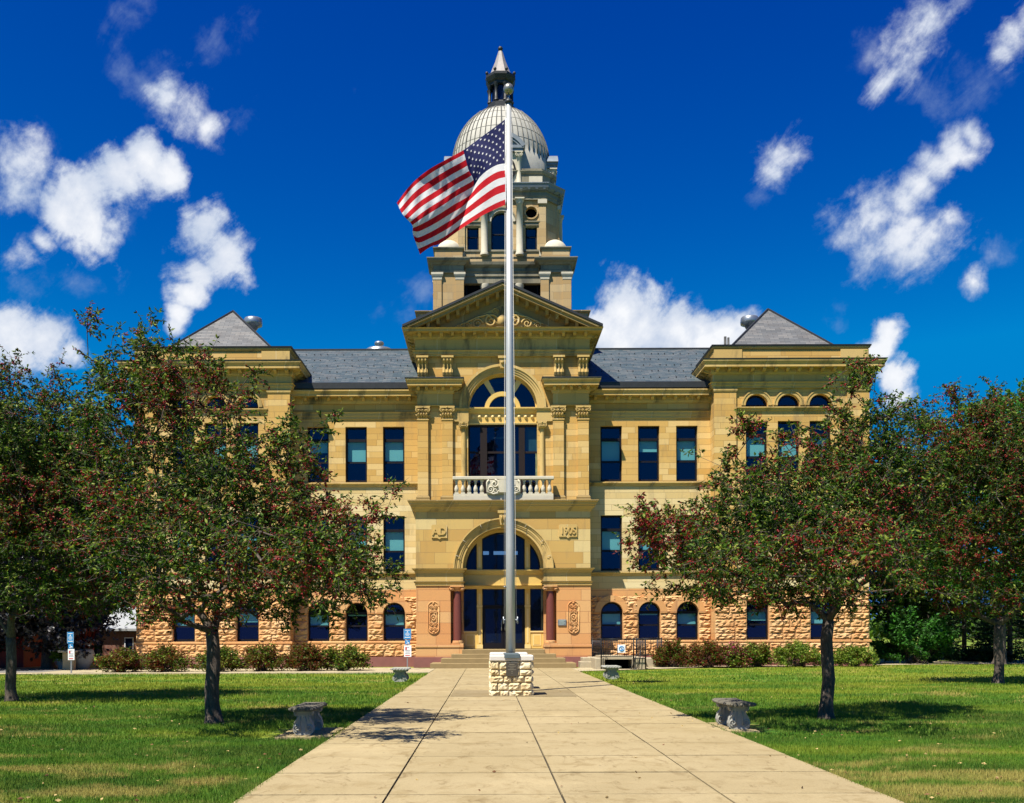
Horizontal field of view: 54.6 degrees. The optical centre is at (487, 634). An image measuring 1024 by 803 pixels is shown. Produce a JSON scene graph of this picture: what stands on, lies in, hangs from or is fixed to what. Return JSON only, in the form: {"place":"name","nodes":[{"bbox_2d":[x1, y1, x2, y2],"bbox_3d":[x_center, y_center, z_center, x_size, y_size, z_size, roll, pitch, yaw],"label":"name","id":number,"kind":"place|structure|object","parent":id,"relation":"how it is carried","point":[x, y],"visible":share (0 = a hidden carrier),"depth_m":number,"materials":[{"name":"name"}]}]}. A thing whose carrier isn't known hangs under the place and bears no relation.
{"place":"outdoors","nodes":[
{"label":"outdoors","id":0,"kind":"place"},
{"bbox_2d":[0,665,62,672],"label":"road","id":1,"kind":"structure","parent":0,"point":[25,669],"depth_m":46.65,"materials":[{"name":"grey concrete"}]},
{"bbox_2d":[49,641,74,668],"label":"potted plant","id":2,"kind":"object","parent":1,"relation":"on","point":[56,656],"visible":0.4,"depth_m":47.21,"materials":[{"name":"green plant"}]},
{"bbox_2d":[66,626,99,668],"bbox_3d":[-19.250,0.617,47.186,1.644,2.100,1.544,0,0,32],"label":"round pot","id":3,"kind":"object","parent":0,"point":[83,663],"visible":0.5,"depth_m":46.86,"materials":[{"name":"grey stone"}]},
{"bbox_2d":[0,637,1023,802],"bbox_3d":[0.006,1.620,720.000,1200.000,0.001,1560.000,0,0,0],"label":"ground","id":4,"kind":"structure","parent":0,"point":[755,726],"depth_m":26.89,"materials":[{"name":"green plant"}]},
{"bbox_2d":[0,626,93,666],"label":"red shed","id":5,"kind":"structure","parent":4,"relation":"on","point":[23,658],"depth_m":50.12,"materials":[{"name":"metal"}]},
{"bbox_2d":[0,496,122,668],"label":"copper beech tree","id":6,"kind":"object","parent":4,"relation":"on","point":[49,633],"visible":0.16,"depth_m":46.65,"materials":[{"name":"grey plant"}]},
{"bbox_2d":[0,416,132,591],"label":"broadleaf tree","id":7,"kind":"object","parent":4,"relation":"on","point":[63,490],"depth_m":53.93,"materials":[{"name":"green plant"}]},
{"bbox_2d":[0,346,154,701],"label":"crabapple tree","id":8,"kind":"object","parent":4,"relation":"on","point":[43,467],"visible":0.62,"depth_m":23.86,"materials":[{"name":"green plant"}]},
{"bbox_2d":[93,514,135,655],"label":"broadleaf tree","id":9,"kind":"object","parent":4,"relation":"on","point":[108,613],"visible":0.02,"depth_m":78.81,"materials":[{"name":"green plant"}]},
{"bbox_2d":[102,607,135,656],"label":"brick house","id":10,"kind":"structure","parent":4,"relation":"on","point":[125,635],"depth_m":64.00,"materials":[{"name":"brick"}]},
{"bbox_2d":[124,637,133,649],"bbox_3d":[-23.123,0.671,63.981,0.582,0.947,0.078,0,0,0],"label":"window","id":11,"kind":"structure","parent":10,"relation":"in","point":[128,641],"depth_m":63.94,"materials":[{"name":"blue glass"}]},
{"bbox_2d":[92,646,146,672],"bbox_3d":[-15.971,1.094,43.285,2.402,1.216,2.069,0,0,0],"label":"shrub","id":12,"kind":"object","parent":4,"relation":"on","point":[124,659],"visible":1,"depth_m":42.88,"materials":[{"name":"green plant"}]},
{"bbox_2d":[139,640,194,671],"bbox_3d":[-13.965,0.988,43.423,2.516,1.447,1.981,0,0,0],"label":"shrub","id":13,"kind":"object","parent":4,"relation":"on","point":[162,659],"visible":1,"depth_m":43.11,"materials":[{"name":"green plant"}]},
{"bbox_2d":[189,643,245,670],"bbox_3d":[-11.851,1.039,43.623,2.550,1.325,2.140,0,0,0],"label":"shrub","id":14,"kind":"object","parent":4,"relation":"on","point":[230,661],"visible":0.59,"depth_m":43.39,"materials":[{"name":"green plant"}]},
{"bbox_2d":[37,300,411,724],"bbox_3d":[-4.770,-2.245,16.791,6.927,7.843,7.013,0,0,0],"label":"crabapple tree","id":15,"kind":"object","parent":4,"relation":"on","point":[306,540],"visible":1,"depth_m":17.14,"materials":[{"name":"green plant"}]},
{"bbox_2d":[240,642,286,670],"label":"shrub","id":16,"kind":"object","parent":4,"relation":"on","point":[254,657],"visible":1,"depth_m":43.57,"materials":[{"name":"green plant"}]},
{"bbox_2d":[279,641,329,670],"bbox_3d":[-8.114,0.993,43.955,2.185,1.394,1.978,0,0,-13],"label":"shrub","id":17,"kind":"object","parent":4,"relation":"on","point":[307,657],"visible":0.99,"depth_m":43.60,"materials":[{"name":"green plant"}]},
{"bbox_2d":[275,727,344,739],"bbox_3d":[-2.869,1.611,16.150,0.850,0.038,1.600,0,0,0],"label":"bench pad","id":18,"kind":"object","parent":4,"relation":"on","point":[290,733],"visible":0.43,"depth_m":15.77,"materials":[{"name":"beige concrete"}]},
{"bbox_2d":[288,702,326,734],"bbox_3d":[-2.915,1.378,16.150,0.432,0.465,1.295,0,0,0],"label":"stone bench","id":19,"kind":"object","parent":18,"relation":"on","point":[309,720],"visible":1,"depth_m":15.68,"materials":[{"name":"stone"}]},
{"bbox_2d":[317,642,372,670],"bbox_3d":[-6.386,1.031,44.213,2.565,1.364,2.195,0,0,39],"label":"shrub","id":20,"kind":"object","parent":4,"relation":"on","point":[347,659],"visible":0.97,"depth_m":43.90,"materials":[{"name":"green plant"}]},
{"bbox_2d":[390,667,410,681],"bbox_3d":[-2.975,1.378,34.000,0.632,0.465,1.145,0,0,0],"label":"stone bench","id":21,"kind":"object","parent":4,"relation":"on","point":[400,674],"visible":1,"depth_m":33.58,"materials":[{"name":"grey stone"}]},
{"bbox_2d":[116,46,887,668],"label":"courthouse","id":22,"kind":"structure","parent":4,"relation":"on","point":[602,434],"depth_m":49.36,"materials":[{"name":"beige stone"}]},
{"bbox_2d":[174,425,194,474],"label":"window","id":23,"kind":"structure","parent":22,"relation":"in","point":[186,425],"depth_m":49.90,"materials":[{"name":"blue glass"}]},
{"bbox_2d":[174,603,194,641],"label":"window","id":24,"kind":"structure","parent":22,"relation":"in","point":[182,633],"depth_m":49.73,"materials":[{"name":"blue glass"}]},
{"bbox_2d":[178,397,193,408],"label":"window","id":25,"kind":"structure","parent":22,"relation":"in","point":[184,397],"depth_m":49.28,"materials":[{"name":"blue glass"}]},
{"bbox_2d":[206,397,224,407],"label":"window","id":26,"kind":"structure","parent":22,"relation":"in","point":[216,399],"depth_m":49.29,"materials":[{"name":"blue glass"}]},
{"bbox_2d":[206,424,225,469],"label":"window","id":27,"kind":"structure","parent":22,"relation":"in","point":[209,425],"depth_m":49.35,"materials":[{"name":"blue glass"}]},
{"bbox_2d":[209,516,226,570],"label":"window","id":28,"kind":"structure","parent":22,"relation":"in","point":[214,548],"depth_m":50.17,"materials":[{"name":"blue glass"}]},
{"bbox_2d":[237,424,257,477],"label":"window","id":29,"kind":"structure","parent":22,"relation":"in","point":[255,426],"depth_m":49.88,"materials":[{"name":"blue glass"}]},
{"bbox_2d":[238,397,257,407],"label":"window","id":30,"kind":"structure","parent":22,"relation":"in","point":[253,405],"depth_m":50.10,"materials":[{"name":"blue glass"}]},
{"bbox_2d":[238,515,258,570],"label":"window","id":31,"kind":"structure","parent":22,"relation":"in","point":[255,521],"depth_m":50.30,"materials":[{"name":"blue glass"}]},
{"bbox_2d":[238,603,258,641],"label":"window","id":32,"kind":"structure","parent":22,"relation":"in","point":[250,633],"depth_m":49.76,"materials":[{"name":"blue glass"}]},
{"bbox_2d":[308,428,328,481],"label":"window","id":33,"kind":"structure","parent":22,"relation":"in","point":[324,449],"depth_m":50.25,"materials":[{"name":"blue glass"}]},
{"bbox_2d":[308,605,328,640],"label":"window","id":34,"kind":"structure","parent":22,"relation":"in","point":[317,631],"depth_m":50.23,"materials":[{"name":"blue glass"}]},
{"bbox_2d":[313,517,328,562],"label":"window","id":35,"kind":"structure","parent":22,"relation":"in","point":[323,522],"depth_m":51.20,"materials":[{"name":"blue glass"}]},
{"bbox_2d":[346,428,366,481],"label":"window","id":36,"kind":"structure","parent":22,"relation":"in","point":[356,438],"depth_m":50.25,"materials":[{"name":"blue glass"}]},
{"bbox_2d":[346,517,366,553],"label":"window","id":37,"kind":"structure","parent":22,"relation":"in","point":[362,527],"depth_m":50.25,"materials":[{"name":"blue glass"}]},
{"bbox_2d":[346,603,367,640],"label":"window","id":38,"kind":"structure","parent":22,"relation":"in","point":[355,631],"depth_m":51.18,"materials":[{"name":"blue glass"}]},
{"bbox_2d":[383,427,404,481],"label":"window","id":39,"kind":"structure","parent":22,"relation":"in","point":[393,438],"depth_m":50.25,"materials":[{"name":"blue glass"}]},
{"bbox_2d":[384,516,404,571],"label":"window","id":40,"kind":"structure","parent":22,"relation":"in","point":[394,538],"depth_m":50.25,"materials":[{"name":"blue glass"}]},
{"bbox_2d":[384,603,404,640],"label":"window","id":41,"kind":"structure","parent":22,"relation":"in","point":[393,629],"depth_m":50.23,"materials":[{"name":"blue glass"}]},
{"bbox_2d":[483,607,502,647],"bbox_3d":[0.279,-0.334,49.406,0.983,2.066,0.167,0,0,0],"label":"door","id":42,"kind":"structure","parent":22,"relation":"in","point":[492,616],"depth_m":49.46,"materials":[{"name":"blue glass"}]},
{"bbox_2d":[468,375,536,493],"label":"great window","id":43,"kind":"structure","parent":22,"relation":"in","point":[486,402],"depth_m":49.56,"materials":[{"name":"blue glass"}]},
{"bbox_2d":[503,607,523,647],"bbox_3d":[1.301,-0.338,49.460,1.027,2.066,0.060,0,0,0],"label":"door","id":44,"kind":"structure","parent":22,"relation":"in","point":[519,611],"depth_m":49.46,"materials":[{"name":"blue glass"}]},
{"bbox_2d":[600,427,621,480],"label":"window","id":45,"kind":"structure","parent":22,"relation":"in","point":[610,437],"depth_m":50.25,"materials":[{"name":"blue glass"}]},
{"bbox_2d":[601,516,621,570],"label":"window","id":46,"kind":"structure","parent":22,"relation":"in","point":[610,561],"depth_m":50.25,"materials":[{"name":"blue glass"}]},
{"bbox_2d":[601,602,621,638],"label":"window","id":47,"kind":"structure","parent":22,"relation":"in","point":[611,612],"depth_m":50.23,"materials":[{"name":"blue glass"}]},
{"bbox_2d":[638,427,658,480],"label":"window","id":48,"kind":"structure","parent":22,"relation":"in","point":[648,437],"depth_m":50.81,"materials":[{"name":"blue glass"}]},
{"bbox_2d":[638,516,658,570],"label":"window","id":49,"kind":"structure","parent":22,"relation":"in","point":[653,566],"depth_m":50.25,"materials":[{"name":"blue glass"}]},
{"bbox_2d":[639,602,659,639],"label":"window","id":50,"kind":"structure","parent":22,"relation":"in","point":[649,620],"depth_m":51.18,"materials":[{"name":"blue glass"}]},
{"bbox_2d":[676,426,696,480],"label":"window","id":51,"kind":"structure","parent":22,"relation":"in","point":[686,437],"depth_m":50.25,"materials":[{"name":"blue glass"}]},
{"bbox_2d":[677,515,696,570],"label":"window","id":52,"kind":"structure","parent":22,"relation":"in","point":[683,515],"depth_m":51.00,"materials":[{"name":"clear glass"}]},
{"bbox_2d":[677,602,697,639],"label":"window","id":53,"kind":"structure","parent":22,"relation":"in","point":[687,622],"depth_m":50.23,"materials":[{"name":"blue glass"}]},
{"bbox_2d":[746,395,765,406],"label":"window","id":54,"kind":"structure","parent":22,"relation":"in","point":[753,401],"depth_m":49.31,"materials":[{"name":"blue glass"}]},
{"bbox_2d":[746,422,766,474],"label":"window","id":55,"kind":"structure","parent":22,"relation":"in","point":[751,448],"depth_m":49.35,"materials":[{"name":"blue glass"}]},
{"bbox_2d":[747,601,767,639],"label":"window","id":56,"kind":"structure","parent":22,"relation":"in","point":[757,626],"depth_m":49.34,"materials":[{"name":"blue glass"}]},
{"bbox_2d":[778,395,797,405],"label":"window","id":57,"kind":"structure","parent":22,"relation":"in","point":[787,400],"depth_m":49.87,"materials":[{"name":"blue glass"}]},
{"bbox_2d":[778,422,798,476],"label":"window","id":58,"kind":"structure","parent":22,"relation":"in","point":[782,425],"depth_m":49.35,"materials":[{"name":"blue glass"}]},
{"bbox_2d":[810,422,829,469],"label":"window","id":59,"kind":"structure","parent":22,"relation":"in","point":[820,432],"depth_m":49.35,"materials":[{"name":"blue glass"}]},
{"bbox_2d":[810,395,829,405],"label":"window","id":60,"kind":"structure","parent":22,"relation":"in","point":[818,400],"depth_m":49.89,"materials":[{"name":"blue glass"}]},
{"bbox_2d":[811,601,829,639],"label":"window","id":61,"kind":"structure","parent":22,"relation":"in","point":[816,625],"depth_m":49.34,"materials":[{"name":"blue glass"}]},
{"bbox_2d":[0,679,1023,802],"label":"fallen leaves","id":62,"kind":"object","parent":4,"relation":"on","point":[137,800],"visible":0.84,"depth_m":12.98,"materials":[{"name":"plant"}]},
{"bbox_2d":[0,660,1023,674],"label":"walkway","id":63,"kind":"structure","parent":4,"relation":"on","point":[89,671],"depth_m":44.01,"materials":[{"name":"concrete"}]},
{"bbox_2d":[58,650,80,669],"bbox_3d":[-19.572,1.208,46.400,0.840,0.920,0.600,0,0,0],"label":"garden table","id":64,"kind":"object","parent":63,"relation":"on","point":[66,664],"visible":0.84,"depth_m":46.25,"materials":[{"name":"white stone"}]},
{"bbox_2d":[67,632,74,672],"bbox_3d":[-17.726,0.783,42.210,0.310,1.757,0.080,0,0,0],"label":"sign post","id":65,"kind":"object","parent":63,"relation":"on","point":[71,650],"visible":0.99,"depth_m":42.19,"materials":[{"name":"metal"}]},
{"bbox_2d":[404,629,410,666],"bbox_3d":[-3.647,0.682,45.210,0.347,1.861,0.080,0,0,0],"label":"sign post","id":66,"kind":"object","parent":63,"relation":"on","point":[407,648],"visible":0.99,"depth_m":45.19,"materials":[{"name":"metal"}]},
{"bbox_2d":[578,655,666,669],"bbox_3d":[6.482,1.307,47.200,4.246,0.580,5.000,0,0,0],"label":"stairwell","id":67,"kind":"object","parent":63,"relation":"on","point":[594,662],"visible":0.78,"depth_m":46.30,"materials":[{"name":"grey concrete"}]},
{"bbox_2d":[592,637,661,668],"bbox_3d":[6.756,0.873,46.980,3.454,1.420,4.898,0,0,0],"label":"stairwell railing","id":68,"kind":"object","parent":67,"relation":"on","point":[640,644],"visible":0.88,"depth_m":44.80,"materials":[{"name":"black metal"}]},
{"bbox_2d":[618,645,624,652],"bbox_3d":[6.015,0.647,44.548,0.342,0.360,0.043,0,0,0],"label":"wheelchair sign","id":69,"kind":"object","parent":68,"relation":"attached to","point":[621,648],"visible":1,"depth_m":44.55,"materials":[{"name":"metal"}]},
{"bbox_2d":[601,665,620,678],"bbox_3d":[4.405,1.352,35.400,0.612,0.465,1.145,0,0,0],"label":"stone bench","id":70,"kind":"object","parent":4,"relation":"on","point":[611,672],"visible":1,"depth_m":34.98,"materials":[{"name":"grey stone"}]},
{"bbox_2d":[649,637,694,666],"bbox_3d":[8.872,0.875,47.187,2.327,1.506,1.860,0,0,0],"label":"shrub","id":71,"kind":"object","parent":4,"relation":"on","point":[666,654],"visible":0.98,"depth_m":46.94,"materials":[{"name":"green plant"}]},
{"bbox_2d":[683,639,727,667],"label":"shrub","id":72,"kind":"object","parent":4,"relation":"on","point":[704,654],"visible":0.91,"depth_m":46.70,"materials":[{"name":"green plant"}]},
{"bbox_2d":[714,640,753,667],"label":"shrub","id":73,"kind":"object","parent":4,"relation":"on","point":[736,655],"visible":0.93,"depth_m":46.41,"materials":[{"name":"green plant"}]},
{"bbox_2d":[709,722,758,732],"bbox_3d":[4.156,1.587,16.850,0.500,0.038,1.600,0,0,0],"label":"bench pad","id":74,"kind":"object","parent":4,"relation":"on","point":[726,728],"visible":0.29,"depth_m":16.34,"materials":[{"name":"beige concrete"}]},
{"bbox_2d":[712,698,756,728],"bbox_3d":[4.157,1.353,16.850,0.516,0.465,1.295,0,0,0],"label":"stone bench","id":75,"kind":"object","parent":74,"relation":"on","point":[731,713],"visible":1,"depth_m":16.38,"materials":[{"name":"stone"}]},
{"bbox_2d":[743,642,776,666],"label":"shrub","id":76,"kind":"object","parent":4,"relation":"on","point":[761,655],"visible":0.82,"depth_m":47.30,"materials":[{"name":"green plant"}]},
{"bbox_2d":[770,638,820,666],"bbox_3d":[14.766,0.906,47.208,2.922,1.422,2.312,0,0,0],"label":"shrub","id":77,"kind":"object","parent":4,"relation":"on","point":[802,654],"visible":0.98,"depth_m":46.88,"materials":[{"name":"green plant"}]},
{"bbox_2d":[612,350,978,719],"bbox_3d":[6.170,-1.837,17.719,8.314,6.951,5.772,0,0,-34],"label":"crabapple tree","id":78,"kind":"object","parent":4,"relation":"on","point":[872,485],"visible":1,"depth_m":17.64,"materials":[{"name":"green plant"}]},
{"bbox_2d":[833,641,880,665],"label":"shrub","id":79,"kind":"object","parent":4,"relation":"on","point":[855,655],"visible":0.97,"depth_m":47.25,"materials":[{"name":"green plant"}]},
{"bbox_2d":[869,605,961,662],"bbox_3d":[22.212,0.054,51.678,4.789,3.190,3.934,0,0,0],"label":"bush","id":80,"kind":"object","parent":4,"relation":"on","point":[935,640],"visible":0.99,"depth_m":51.06,"materials":[{"name":"green plant"}]},
{"bbox_2d":[869,507,991,659],"bbox_3d":[25.685,-4.342,59.877,9.136,11.865,9.824,0,0,0],"label":"broadleaf tree","id":81,"kind":"object","parent":4,"relation":"on","point":[924,606],"visible":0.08,"depth_m":58.95,"materials":[{"name":"green plant"}]},
{"bbox_2d":[910,584,969,656],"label":"spruce tree","id":82,"kind":"object","parent":4,"relation":"on","point":[943,627],"visible":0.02,"depth_m":65.36,"materials":[{"name":"green plant"}]},
{"bbox_2d":[869,601,1023,639],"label":"tree line","id":83,"kind":"object","parent":4,"relation":"on","point":[875,630],"depth_m":243.41,"materials":[{"name":"green plant"}]},
{"bbox_2d":[869,376,1023,683],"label":"crabapple tree","id":84,"kind":"object","parent":4,"relation":"on","point":[1006,521],"visible":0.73,"depth_m":30.29,"materials":[{"name":"green plant"}]},
{"bbox_2d":[935,589,993,660],"bbox_3d":[27.933,-0.859,58.088,5.110,5.486,5.224,0,0,0],"label":"spruce tree","id":85,"kind":"object","parent":4,"relation":"on","point":[963,631],"visible":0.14,"depth_m":57.88,"materials":[{"name":"green plant"}]},
{"bbox_2d":[912,378,1023,664],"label":"maple tree","id":86,"kind":"object","parent":4,"relation":"on","point":[965,406],"visible":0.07,"depth_m":49.46,"materials":[{"name":"green plant"}]},
{"bbox_2d":[939,646,1023,661],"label":"juniper","id":87,"kind":"object","parent":4,"relation":"on","point":[958,655],"visible":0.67,"depth_m":54.43,"materials":[{"name":"green plant"}]},
{"bbox_2d":[957,570,1023,662],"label":"spruce tree","id":88,"kind":"object","parent":4,"relation":"on","point":[1009,642],"visible":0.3,"depth_m":53.90,"materials":[{"name":"green plant"}]},
{"bbox_2d":[992,605,1023,656],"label":"spruce tree","id":89,"kind":"object","parent":4,"relation":"on","point":[1015,639],"visible":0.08,"depth_m":62.22,"materials":[{"name":"green plant"}]},
{"bbox_2d":[0,0,1023,619],"label":"sky","id":90,"kind":"structure","parent":0,"point":[849,171],"materials":[{"name":"blue"}]},
{"bbox_2d":[234,668,903,802],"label":"path","id":91,"kind":"structure","parent":0,"point":[457,756],"depth_m":12.64,"materials":[{"name":"beige concrete"}]},
{"bbox_2d":[450,690,575,696],"bbox_3d":[0.660,1.569,26.500,3.210,0.001,2.800,0,0,0],"label":"path patch","id":92,"kind":"object","parent":91,"relation":"on","point":[455,693],"visible":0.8,"depth_m":26.36,"materials":[{"name":"grey concrete"}]},
{"bbox_2d":[489,655,533,695],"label":"stone pier","id":93,"kind":"structure","parent":92,"relation":"on","point":[510,677],"depth_m":25.38,"materials":[{"name":"beige stone"}]},
{"bbox_2d":[503,83,519,657],"bbox_3d":[0.600,-6.694,26.228,0.415,16.583,1.826,0,0,0],"label":"flagpole","id":94,"kind":"object","parent":93,"relation":"on","point":[508,89],"visible":0.98,"depth_m":26.92,"materials":[{"name":"silver metal"}]},
{"bbox_2d":[397,118,506,253],"bbox_3d":[-1.008,-12.170,27.040,3.044,3.872,0.981,0,0,-13],"label":"flag","id":95,"kind":"object","parent":94,"relation":"attached to","point":[441,202],"visible":1,"depth_m":27.09,"materials":[{"name":"multicoloured fabric"}]}
]}

